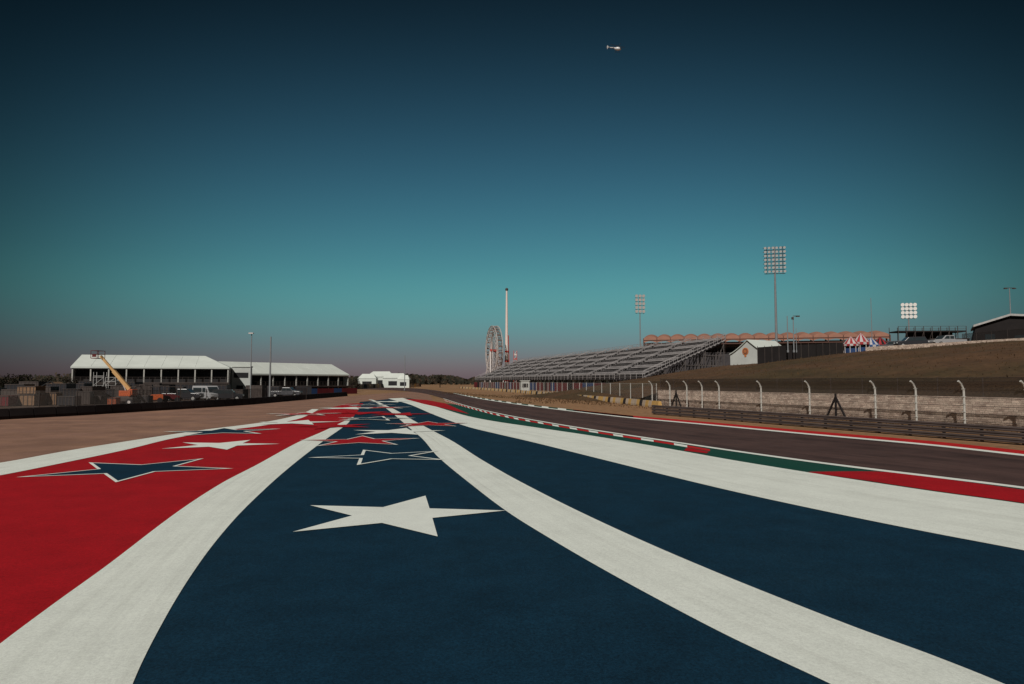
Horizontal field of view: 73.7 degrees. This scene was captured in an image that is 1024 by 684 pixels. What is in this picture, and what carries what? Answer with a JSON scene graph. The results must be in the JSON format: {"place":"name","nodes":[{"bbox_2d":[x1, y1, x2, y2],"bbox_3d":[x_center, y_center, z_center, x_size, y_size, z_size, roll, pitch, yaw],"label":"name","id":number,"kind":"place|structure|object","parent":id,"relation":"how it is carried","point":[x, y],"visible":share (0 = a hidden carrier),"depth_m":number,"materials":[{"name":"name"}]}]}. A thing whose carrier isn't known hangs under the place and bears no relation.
{"place":"outdoors","nodes":[
{"label":"outdoors","id":0,"kind":"place"},
{"bbox_2d":[0,395,285,408],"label":"compound ground","id":1,"kind":"structure","parent":0,"point":[57,405],"depth_m":81.35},
{"bbox_2d":[0,395,17,406],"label":"storage crate","id":2,"kind":"object","parent":1,"relation":"on","point":[2,400],"visible":0.67,"depth_m":81.12,"materials":[{"name":"metal"}]},
{"bbox_2d":[1,389,16,394],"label":"storage crate","id":3,"kind":"object","parent":1,"relation":"on","point":[8,390],"visible":0.22,"depth_m":86.77,"materials":[{"name":"metal"}]},
{"bbox_2d":[0,373,21,387],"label":"tree","id":4,"kind":"object","parent":1,"relation":"on","point":[16,380],"visible":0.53,"depth_m":119.24,"materials":[{"name":"green plant"}]},
{"bbox_2d":[4,384,34,388],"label":"storage crate","id":5,"kind":"object","parent":1,"relation":"on","point":[10,386],"visible":0.31,"depth_m":98.81,"materials":[{"name":"paint"}]},
{"bbox_2d":[16,394,45,405],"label":"storage crate","id":6,"kind":"object","parent":1,"relation":"on","point":[31,398],"visible":0.62,"depth_m":82.76,"materials":[{"name":"brown wood"}]},
{"bbox_2d":[17,386,45,393],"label":"storage crate","id":7,"kind":"object","parent":6,"relation":"on","point":[31,388],"visible":0.81,"depth_m":82.91,"materials":[{"name":"brown wood"}]},
{"bbox_2d":[19,381,46,385],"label":"storage crate","id":8,"kind":"object","parent":1,"relation":"on","point":[38,383],"visible":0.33,"depth_m":104.81,"materials":[{"name":"metal"}]},
{"bbox_2d":[46,386,58,391],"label":"storage crate","id":9,"kind":"object","parent":1,"relation":"on","point":[52,388],"visible":0.09,"depth_m":91.62,"materials":[{"name":"metal"}]},
{"bbox_2d":[45,392,62,404],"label":"storage crate","id":10,"kind":"object","parent":1,"relation":"on","point":[52,397],"visible":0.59,"depth_m":84.95,"materials":[{"name":"brown wood"}]},
{"bbox_2d":[46,383,75,391],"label":"storage crate","id":11,"kind":"object","parent":1,"relation":"on","point":[67,386],"visible":0.33,"depth_m":96.82,"materials":[{"name":"paint"}]},
{"bbox_2d":[57,396,80,405],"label":"storage crate","id":12,"kind":"object","parent":1,"relation":"on","point":[71,404],"visible":0.61,"depth_m":82.97,"materials":[{"name":"paint"}]},
{"bbox_2d":[62,389,80,395],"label":"storage crate","id":13,"kind":"object","parent":1,"relation":"on","point":[69,390],"visible":0.41,"depth_m":92.82,"materials":[{"name":"paint"}]},
{"bbox_2d":[76,391,93,404],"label":"storage crate","id":14,"kind":"object","parent":1,"relation":"on","point":[86,396],"visible":0.48,"depth_m":87.11,"materials":[{"name":"metal"}]},
{"bbox_2d":[80,386,105,395],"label":"storage crate","id":15,"kind":"object","parent":1,"relation":"on","point":[87,388],"visible":0.31,"depth_m":95.09,"materials":[{"name":"metal"}]},
{"bbox_2d":[93,396,107,403],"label":"storage crate","id":16,"kind":"object","parent":1,"relation":"on","point":[102,398],"visible":0.47,"depth_m":89.13,"materials":[{"name":"metal"}]},
{"bbox_2d":[90,350,140,403],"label":"boom lift","id":17,"kind":"object","parent":1,"relation":"on","point":[121,380],"visible":0.59,"depth_m":85.69,"materials":[{"name":"metal"}]},
{"bbox_2d":[110,385,131,396],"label":"storage crate","id":18,"kind":"object","parent":1,"relation":"on","point":[118,387],"visible":0.23,"depth_m":101.72,"materials":[{"name":"metal"}]},
{"bbox_2d":[134,385,152,394],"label":"storage crate","id":19,"kind":"object","parent":1,"relation":"on","point":[147,387],"visible":0.22,"depth_m":105.07,"materials":[{"name":"metal"}]},
{"bbox_2d":[136,395,152,402],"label":"storage crate","id":20,"kind":"object","parent":1,"relation":"on","point":[146,399],"visible":0.34,"depth_m":91.13,"materials":[{"name":"paint"}]},
{"bbox_2d":[68,355,231,388],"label":"hospitality tent","id":21,"kind":"object","parent":1,"relation":"on","point":[164,370],"visible":0.55,"depth_m":125.43,"materials":[{"name":"white fabric"}]},
{"bbox_2d":[0,388,306,407],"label":"wire fence","id":22,"kind":"object","parent":1,"relation":"on","point":[146,396],"visible":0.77,"depth_m":82.53,"materials":[{"name":"grey"}]},
{"bbox_2d":[144,384,163,401],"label":"forklift","id":23,"kind":"object","parent":1,"relation":"on","point":[159,398],"visible":0.41,"depth_m":95.34,"materials":[{"name":"orange paint"}]},
{"bbox_2d":[153,386,174,393],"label":"storage crate","id":24,"kind":"object","parent":1,"relation":"on","point":[163,388],"visible":0.32,"depth_m":108.75,"materials":[{"name":"paint"}]},
{"bbox_2d":[164,384,188,401],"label":"forklift","id":25,"kind":"object","parent":1,"relation":"on","point":[171,395],"visible":0.69,"depth_m":98.31,"materials":[{"name":"metal"}]},
{"bbox_2d":[163,389,203,400],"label":"pickup truck","id":26,"kind":"object","parent":1,"relation":"on","point":[189,396],"visible":0.56,"depth_m":102.85,"materials":[{"name":"paint"}]},
{"bbox_2d":[192,386,219,399],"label":"delivery van","id":27,"kind":"object","parent":1,"relation":"on","point":[197,388],"visible":0.46,"depth_m":106.71,"materials":[{"name":"white paint"}]},
{"bbox_2d":[213,389,243,399],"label":"parked car","id":28,"kind":"object","parent":1,"relation":"on","point":[230,393],"visible":0.54,"depth_m":106.83,"materials":[{"name":"paint"}]},
{"bbox_2d":[231,366,252,388],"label":"site cabin","id":29,"kind":"object","parent":1,"relation":"on","point":[240,377],"visible":0.7,"depth_m":133.40,"materials":[{"name":"white metal"}]},
{"bbox_2d":[248,333,253,396],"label":"lamp post","id":30,"kind":"object","parent":1,"relation":"on","point":[251,362],"visible":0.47,"depth_m":104.94,"materials":[{"name":"grey metal"}]},
{"bbox_2d":[246,385,266,397],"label":"storage crate","id":31,"kind":"object","parent":1,"relation":"on","point":[259,387],"visible":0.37,"depth_m":120.72,"materials":[{"name":"metal"}]},
{"bbox_2d":[269,337,271,396],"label":"lamp post","id":32,"kind":"object","parent":1,"relation":"on","point":[270,370],"visible":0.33,"depth_m":97.81,"materials":[{"name":"grey metal"}]},
{"bbox_2d":[218,361,352,388],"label":"hospitality tent","id":33,"kind":"object","parent":1,"relation":"on","point":[314,376],"visible":0.59,"depth_m":154.71,"materials":[{"name":"white fabric"}]},
{"bbox_2d":[271,387,302,395],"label":"pickup truck","id":34,"kind":"object","parent":1,"relation":"on","point":[291,389],"visible":0.48,"depth_m":126.70,"materials":[{"name":"grey paint"}]},
{"bbox_2d":[295,386,311,393],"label":"storage crate","id":35,"kind":"object","parent":1,"relation":"on","point":[309,389],"visible":0.43,"depth_m":138.97,"materials":[{"name":"paint"}]},
{"bbox_2d":[312,388,356,393],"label":"banner fence","id":36,"kind":"object","parent":1,"relation":"on","point":[334,390],"visible":0.34,"depth_m":151.89,"materials":[{"name":"fabric"}]},
{"bbox_2d":[0,403,362,679],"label":"red runoff pavement","id":37,"kind":"structure","parent":0,"point":[61,536],"depth_m":16.57,"materials":[{"name":"paint"}]},
{"bbox_2d":[22,458,229,481],"bbox_3d":[-12.533,4.315,23.261,6.034,0.001,6.273,0,-3,0],"label":"painted star","id":38,"kind":"object","parent":37,"relation":"on","point":[106,474],"visible":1,"depth_m":22.78,"materials":[{"name":"white paint"}]},
{"bbox_2d":[35,459,219,479],"bbox_3d":[-12.561,4.313,23.257,5.430,0.001,5.646,0,-3,0],"label":"painted star","id":39,"kind":"object","parent":37,"relation":"on","point":[119,471],"visible":1,"depth_m":23.02,"materials":[{"name":"blue paint"}]},
{"bbox_2d":[0,417,352,683],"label":"white band marking","id":40,"kind":"object","parent":37,"relation":"on","point":[102,626],"visible":1,"depth_m":9.21,"materials":[{"name":"paint"}]},
{"bbox_2d":[163,440,262,449],"bbox_3d":[-13.534,4.827,32.197,4.992,0.001,4.964,0,-3,0],"label":"painted star","id":41,"kind":"object","parent":37,"relation":"on","point":[226,445],"visible":1,"depth_m":32.12,"materials":[{"name":"white paint"}]},
{"bbox_2d":[260,420,340,424],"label":"painted star","id":42,"kind":"object","parent":37,"relation":"on","point":[303,422],"visible":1,"depth_m":49.03,"materials":[{"name":"white paint"}]},
{"bbox_2d":[0,392,432,474],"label":"runoff pavement","id":43,"kind":"structure","parent":0,"point":[25,438],"depth_m":48.59,"materials":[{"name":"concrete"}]},
{"bbox_2d":[0,409,317,474],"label":"white band marking","id":44,"kind":"object","parent":43,"relation":"on","point":[13,466],"visible":0.94,"depth_m":28.59,"materials":[{"name":"paint"}]},
{"bbox_2d":[0,392,347,419],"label":"block barrier","id":45,"kind":"object","parent":43,"relation":"on","point":[25,413],"visible":0.94,"depth_m":67.34,"materials":[{"name":"concrete"}]},
{"bbox_2d":[164,428,268,435],"bbox_3d":[-17.382,5.288,40.415,6.460,0.001,6.641,0,-3,0],"label":"painted star","id":46,"kind":"object","parent":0,"point":[219,428],"visible":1,"depth_m":40.28,"materials":[{"name":"white paint"}]},
{"bbox_2d":[174,428,264,434],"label":"painted star","id":47,"kind":"object","parent":46,"relation":"on","point":[224,430],"visible":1,"depth_m":40.26,"materials":[{"name":"blue paint"}]},
{"bbox_2d":[300,423,363,428],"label":"painted star","id":48,"kind":"object","parent":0,"point":[323,425],"visible":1,"depth_m":44.60,"materials":[{"name":"red paint"}]},
{"bbox_2d":[0,0,1023,381],"label":"sky","id":49,"kind":"structure","parent":0,"point":[359,187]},
{"bbox_2d":[133,399,1023,683],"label":"navy runoff pavement","id":50,"kind":"structure","parent":0,"point":[499,595],"depth_m":10.06,"materials":[{"name":"paint"}]},
{"bbox_2d":[314,436,414,445],"bbox_3d":[-7.784,4.944,34.330,5.994,0.001,6.028,0,-3,0],"label":"painted star","id":51,"kind":"object","parent":50,"relation":"on","point":[359,442],"visible":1,"depth_m":34.22,"materials":[{"name":"white paint"}]},
{"bbox_2d":[319,436,411,444],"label":"painted star","id":52,"kind":"object","parent":51,"relation":"on","point":[361,439],"visible":1,"depth_m":34.20,"materials":[{"name":"red paint"}]},
{"bbox_2d":[308,450,443,464],"bbox_3d":[-5.234,4.522,26.958,5.462,0.001,5.432,0,-3,0],"label":"painted star","id":53,"kind":"object","parent":50,"relation":"on","point":[360,459],"visible":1,"depth_m":26.61,"materials":[{"name":"white paint"}]},
{"bbox_2d":[333,451,431,462],"bbox_3d":[-5.217,4.522,26.980,4.698,0.001,4.672,0,-3,0],"label":"painted star","id":54,"kind":"object","parent":50,"relation":"on","point":[369,456],"visible":1,"depth_m":26.95,"materials":[{"name":"blue paint"}]},
{"bbox_2d":[375,412,411,415],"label":"painted star","id":55,"kind":"object","parent":50,"relation":"on","point":[409,413],"visible":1,"depth_m":62.50,"materials":[{"name":"red paint"}]},
{"bbox_2d":[293,496,504,535],"bbox_3d":[-2.493,3.864,15.437,4.709,0.001,4.683,0,-3,0],"label":"painted star","id":56,"kind":"object","parent":50,"relation":"on","point":[418,514],"visible":1,"depth_m":15.25,"materials":[{"name":"white paint"}]},
{"bbox_2d":[360,428,442,434],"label":"painted star","id":57,"kind":"object","parent":50,"relation":"on","point":[404,430],"visible":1,"depth_m":40.32,"materials":[{"name":"white paint"}]},
{"bbox_2d":[390,422,454,425],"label":"painted star","id":58,"kind":"object","parent":50,"relation":"on","point":[426,423],"visible":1,"depth_m":47.80,"materials":[{"name":"red paint"}]},
{"bbox_2d":[369,399,1003,683],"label":"white band marking","id":59,"kind":"object","parent":50,"relation":"on","point":[823,647],"visible":0.94,"depth_m":9.30,"materials":[{"name":"paint"}]},
{"bbox_2d":[635,294,644,345],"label":"floodlight tower","id":60,"kind":"structure","parent":0,"point":[640,305],"depth_m":290.88,"materials":[{"name":"grey metal"}]},
{"bbox_2d":[291,383,1023,550],"bbox_3d":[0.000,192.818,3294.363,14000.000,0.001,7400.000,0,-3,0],"label":"ground","id":61,"kind":"structure","parent":0,"point":[617,409],"depth_m":61.85,"materials":[{"name":"brown soil"}]},
{"bbox_2d":[0,372,624,384],"bbox_3d":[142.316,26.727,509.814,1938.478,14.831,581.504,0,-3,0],"label":"distant wood","id":62,"kind":"object","parent":61,"relation":"on","point":[446,380],"visible":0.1,"depth_m":612.37,"materials":[{"name":"green plant"}]},
{"bbox_2d":[349,383,420,388],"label":"trackside barrier","id":63,"kind":"object","parent":61,"relation":"on","point":[363,386],"visible":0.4,"depth_m":303.57,"materials":[{"name":"concrete"}]},
{"bbox_2d":[397,375,410,387],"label":"marquee tent","id":64,"kind":"object","parent":61,"relation":"on","point":[400,381],"visible":0.92,"depth_m":317.89,"materials":[{"name":"white fabric"}]},
{"bbox_2d":[407,399,467,413],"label":"red runoff marking","id":65,"kind":"object","parent":61,"relation":"on","point":[438,404],"visible":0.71,"depth_m":87.84,"materials":[{"name":"paint"}]},
{"bbox_2d":[484,326,503,381],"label":"ferris wheel","id":66,"kind":"object","parent":61,"relation":"on","point":[497,339],"visible":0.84,"depth_m":428.23,"materials":[{"name":"metal"}]},
{"bbox_2d":[505,288,509,381],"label":"tower ride","id":67,"kind":"object","parent":61,"relation":"on","point":[506,344],"visible":0.82,"depth_m":425.53,"materials":[{"name":"white metal"}]},
{"bbox_2d":[519,380,529,390],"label":"ticket booth","id":68,"kind":"object","parent":61,"relation":"on","point":[521,385],"visible":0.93,"depth_m":213.25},
{"bbox_2d":[456,393,632,416],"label":"kerb marking","id":69,"kind":"object","parent":61,"relation":"on","point":[540,406],"visible":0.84,"depth_m":81.03,"materials":[{"name":"white paint"}]},
{"bbox_2d":[460,387,661,406],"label":"trackside barrier","id":70,"kind":"object","parent":61,"relation":"on","point":[645,403],"visible":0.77,"depth_m":98.23,"materials":[{"name":"yellow paint"}]},
{"bbox_2d":[481,382,656,400],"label":"wire fence","id":71,"kind":"object","parent":61,"relation":"on","point":[593,389],"visible":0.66,"depth_m":119.16,"materials":[{"name":"grey"}]},
{"bbox_2d":[444,400,709,450],"bbox_3d":[-2.384,6.997,69.659,2.607,0.001,83.997,1,-3,-14],"label":"kerb marking","id":72,"kind":"object","parent":61,"relation":"on","point":[591,431],"visible":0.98,"depth_m":39.80,"materials":[{"name":"red paint"}]},
{"bbox_2d":[474,334,725,390],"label":"grandstand","id":73,"kind":"object","parent":61,"relation":"on","point":[633,362],"visible":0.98,"depth_m":191.91,"materials":[{"name":"metal"}]},
{"bbox_2d":[389,398,1023,549],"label":"white band marking","id":74,"kind":"object","parent":61,"relation":"on","point":[993,521],"visible":0.98,"depth_m":19.02,"materials":[{"name":"paint"}]},
{"bbox_2d":[643,331,890,376],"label":"covered grandstand","id":75,"kind":"object","parent":61,"relation":"on","point":[730,347],"visible":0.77,"depth_m":348.00,"materials":[{"name":"metal"}]},
{"bbox_2d":[574,410,1023,453],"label":"red kerb marking","id":76,"kind":"object","parent":61,"relation":"on","point":[918,441],"visible":0.99,"depth_m":37.65,"materials":[{"name":"paint"}]},
{"bbox_2d":[827,394,845,415],"bbox_3d":[26.013,5.179,54.842,0.120,2.031,2.203,1,-3,-19],"label":"fence brace","id":77,"kind":"object","parent":61,"relation":"on","point":[835,400],"visible":0.73,"depth_m":54.79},
{"bbox_2d":[651,381,1023,426],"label":"wire fence","id":78,"kind":"object","parent":61,"relation":"on","point":[842,389],"visible":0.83,"depth_m":52.04,"materials":[{"name":"grey"}]},
{"bbox_2d":[652,405,1023,444],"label":"guard rail","id":79,"kind":"object","parent":61,"relation":"on","point":[941,429],"visible":0.88,"depth_m":40.15,"materials":[{"name":"metal"}]},
{"bbox_2d":[657,390,1023,426],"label":"stone wall","id":80,"kind":"structure","parent":61,"relation":"on","point":[892,410],"depth_m":53.34,"materials":[{"name":"stone"}]},
{"bbox_2d":[660,377,1023,397],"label":"screen fence","id":81,"kind":"object","parent":80,"relation":"on","point":[963,383],"visible":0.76,"depth_m":53.52,"materials":[{"name":"black"}]},
{"bbox_2d":[869,380,876,417],"bbox_3d":[27.275,4.432,51.506,0.653,3.076,0.300,1,-3,-19],"label":"fence post","id":82,"kind":"object","parent":61,"relation":"on","point":[874,394],"visible":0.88,"depth_m":51.51,"materials":[{"name":"metal"}]},
{"bbox_2d":[909,380,917,420],"bbox_3d":[28.388,4.241,48.193,0.653,3.076,0.300,1,-3,-19],"label":"fence post","id":83,"kind":"object","parent":61,"relation":"on","point":[915,402],"visible":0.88,"depth_m":48.20,"materials":[{"name":"metal"}]},
{"bbox_2d":[957,380,966,423],"bbox_3d":[29.533,4.045,44.785,0.653,3.076,0.300,1,-3,-19],"label":"fence post","id":84,"kind":"object","parent":61,"relation":"on","point":[963,404],"visible":0.9,"depth_m":44.80,"materials":[{"name":"metal"}]},
{"bbox_2d":[366,388,1023,486],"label":"track road","id":85,"kind":"structure","parent":0,"point":[993,467],"depth_m":31.89,"materials":[{"name":"asphalt"}]},
{"bbox_2d":[358,374,377,383],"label":"marquee tent","id":86,"kind":"object","parent":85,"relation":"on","point":[368,378],"visible":0.71,"depth_m":327.01,"materials":[{"name":"white fabric"}]},
{"bbox_2d":[370,371,390,383],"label":"marquee tent","id":87,"kind":"object","parent":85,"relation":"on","point":[379,375],"visible":0.24,"depth_m":342.18,"materials":[{"name":"white fabric"}]},
{"bbox_2d":[383,373,403,387],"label":"marquee tent","id":88,"kind":"object","parent":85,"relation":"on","point":[389,380],"visible":0.63,"depth_m":326.19,"materials":[{"name":"white fabric"}]},
{"bbox_2d":[405,398,1023,503],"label":"green verge marking","id":89,"kind":"object","parent":85,"relation":"on","point":[803,466],"visible":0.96,"depth_m":28.27,"materials":[{"name":"paint"}]},
{"bbox_2d":[810,471,1023,502],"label":"red kerb marking","id":90,"kind":"object","parent":89,"relation":"on","point":[966,488],"visible":1,"depth_m":19.73,"materials":[{"name":"paint"}]},
{"bbox_2d":[443,398,1023,488],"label":"track edge line","id":91,"kind":"object","parent":85,"relation":"on","point":[792,458],"visible":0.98,"depth_m":25.35,"materials":[{"name":"white paint"}]},
{"bbox_2d":[454,393,1023,455],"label":"track edge line","id":92,"kind":"object","parent":85,"relation":"on","point":[799,432],"visible":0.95,"depth_m":38.41,"materials":[{"name":"white paint"}]},
{"bbox_2d":[518,340,1023,401],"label":"grass hill","id":93,"kind":"structure","parent":0,"point":[985,367],"depth_m":77.20,"materials":[{"name":"plant"}]},
{"bbox_2d":[432,341,1022,432],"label":"grass tufts","id":94,"kind":"object","parent":93,"relation":"on","point":[601,402],"visible":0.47,"depth_m":92.63,"materials":[{"name":"plant"}]},
{"bbox_2d":[729,339,780,364],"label":"emblem tent","id":95,"kind":"object","parent":93,"relation":"on","point":[745,352],"visible":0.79,"depth_m":125.51,"materials":[{"name":"white fabric"}]},
{"bbox_2d":[763,246,786,342],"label":"floodlight tower","id":96,"kind":"structure","parent":93,"relation":"on","point":[775,267],"depth_m":165.88,"materials":[{"name":"grey metal"}]},
{"bbox_2d":[757,342,843,363],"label":"screen fence","id":97,"kind":"object","parent":93,"relation":"on","point":[771,353],"visible":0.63,"depth_m":120.74,"materials":[{"name":"black fabric"}]},
{"bbox_2d":[843,336,858,352],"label":"striped kiosk","id":98,"kind":"object","parent":93,"relation":"on","point":[849,341],"visible":0.8,"depth_m":124.32,"materials":[{"name":"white fabric"}]},
{"bbox_2d":[854,333,869,351],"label":"striped kiosk","id":99,"kind":"object","parent":93,"relation":"on","point":[861,339],"visible":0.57,"depth_m":125.18,"materials":[{"name":"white fabric"}]},
{"bbox_2d":[862,337,879,346],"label":"striped kiosk","id":100,"kind":"object","parent":93,"relation":"on","point":[873,343],"visible":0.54,"depth_m":126.22,"materials":[{"name":"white fabric"}]},
{"bbox_2d":[900,303,916,330],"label":"floodlight tower","id":101,"kind":"structure","parent":93,"relation":"on","point":[911,313],"depth_m":240.53,"materials":[{"name":"grey metal"}]},
{"bbox_2d":[893,337,927,344],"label":"parked car","id":102,"kind":"object","parent":93,"relation":"on","point":[913,340],"visible":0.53,"depth_m":112.27,"materials":[{"name":"paint"}]},
{"bbox_2d":[889,326,966,340],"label":"viewing platform","id":103,"kind":"structure","parent":93,"relation":"on","point":[930,334],"depth_m":151.88,"materials":[{"name":"metal"}]},
{"bbox_2d":[865,338,1023,350],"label":"stone wall","id":104,"kind":"structure","parent":93,"relation":"on","point":[912,346],"depth_m":103.08,"materials":[{"name":"stone"}]},
{"bbox_2d":[928,335,966,342],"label":"pickup truck","id":105,"kind":"object","parent":93,"relation":"on","point":[944,338],"visible":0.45,"depth_m":111.25,"materials":[{"name":"silver metal"}]},
{"bbox_2d":[962,328,1023,340],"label":"wire fence","id":106,"kind":"object","parent":93,"relation":"on","point":[991,335],"visible":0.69,"depth_m":107.66,"materials":[{"name":"black"}]},
{"bbox_2d":[971,314,1023,340],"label":"pavilion","id":107,"kind":"structure","parent":93,"relation":"on","point":[1008,322],"depth_m":119.93,"materials":[{"name":"grey metal"}]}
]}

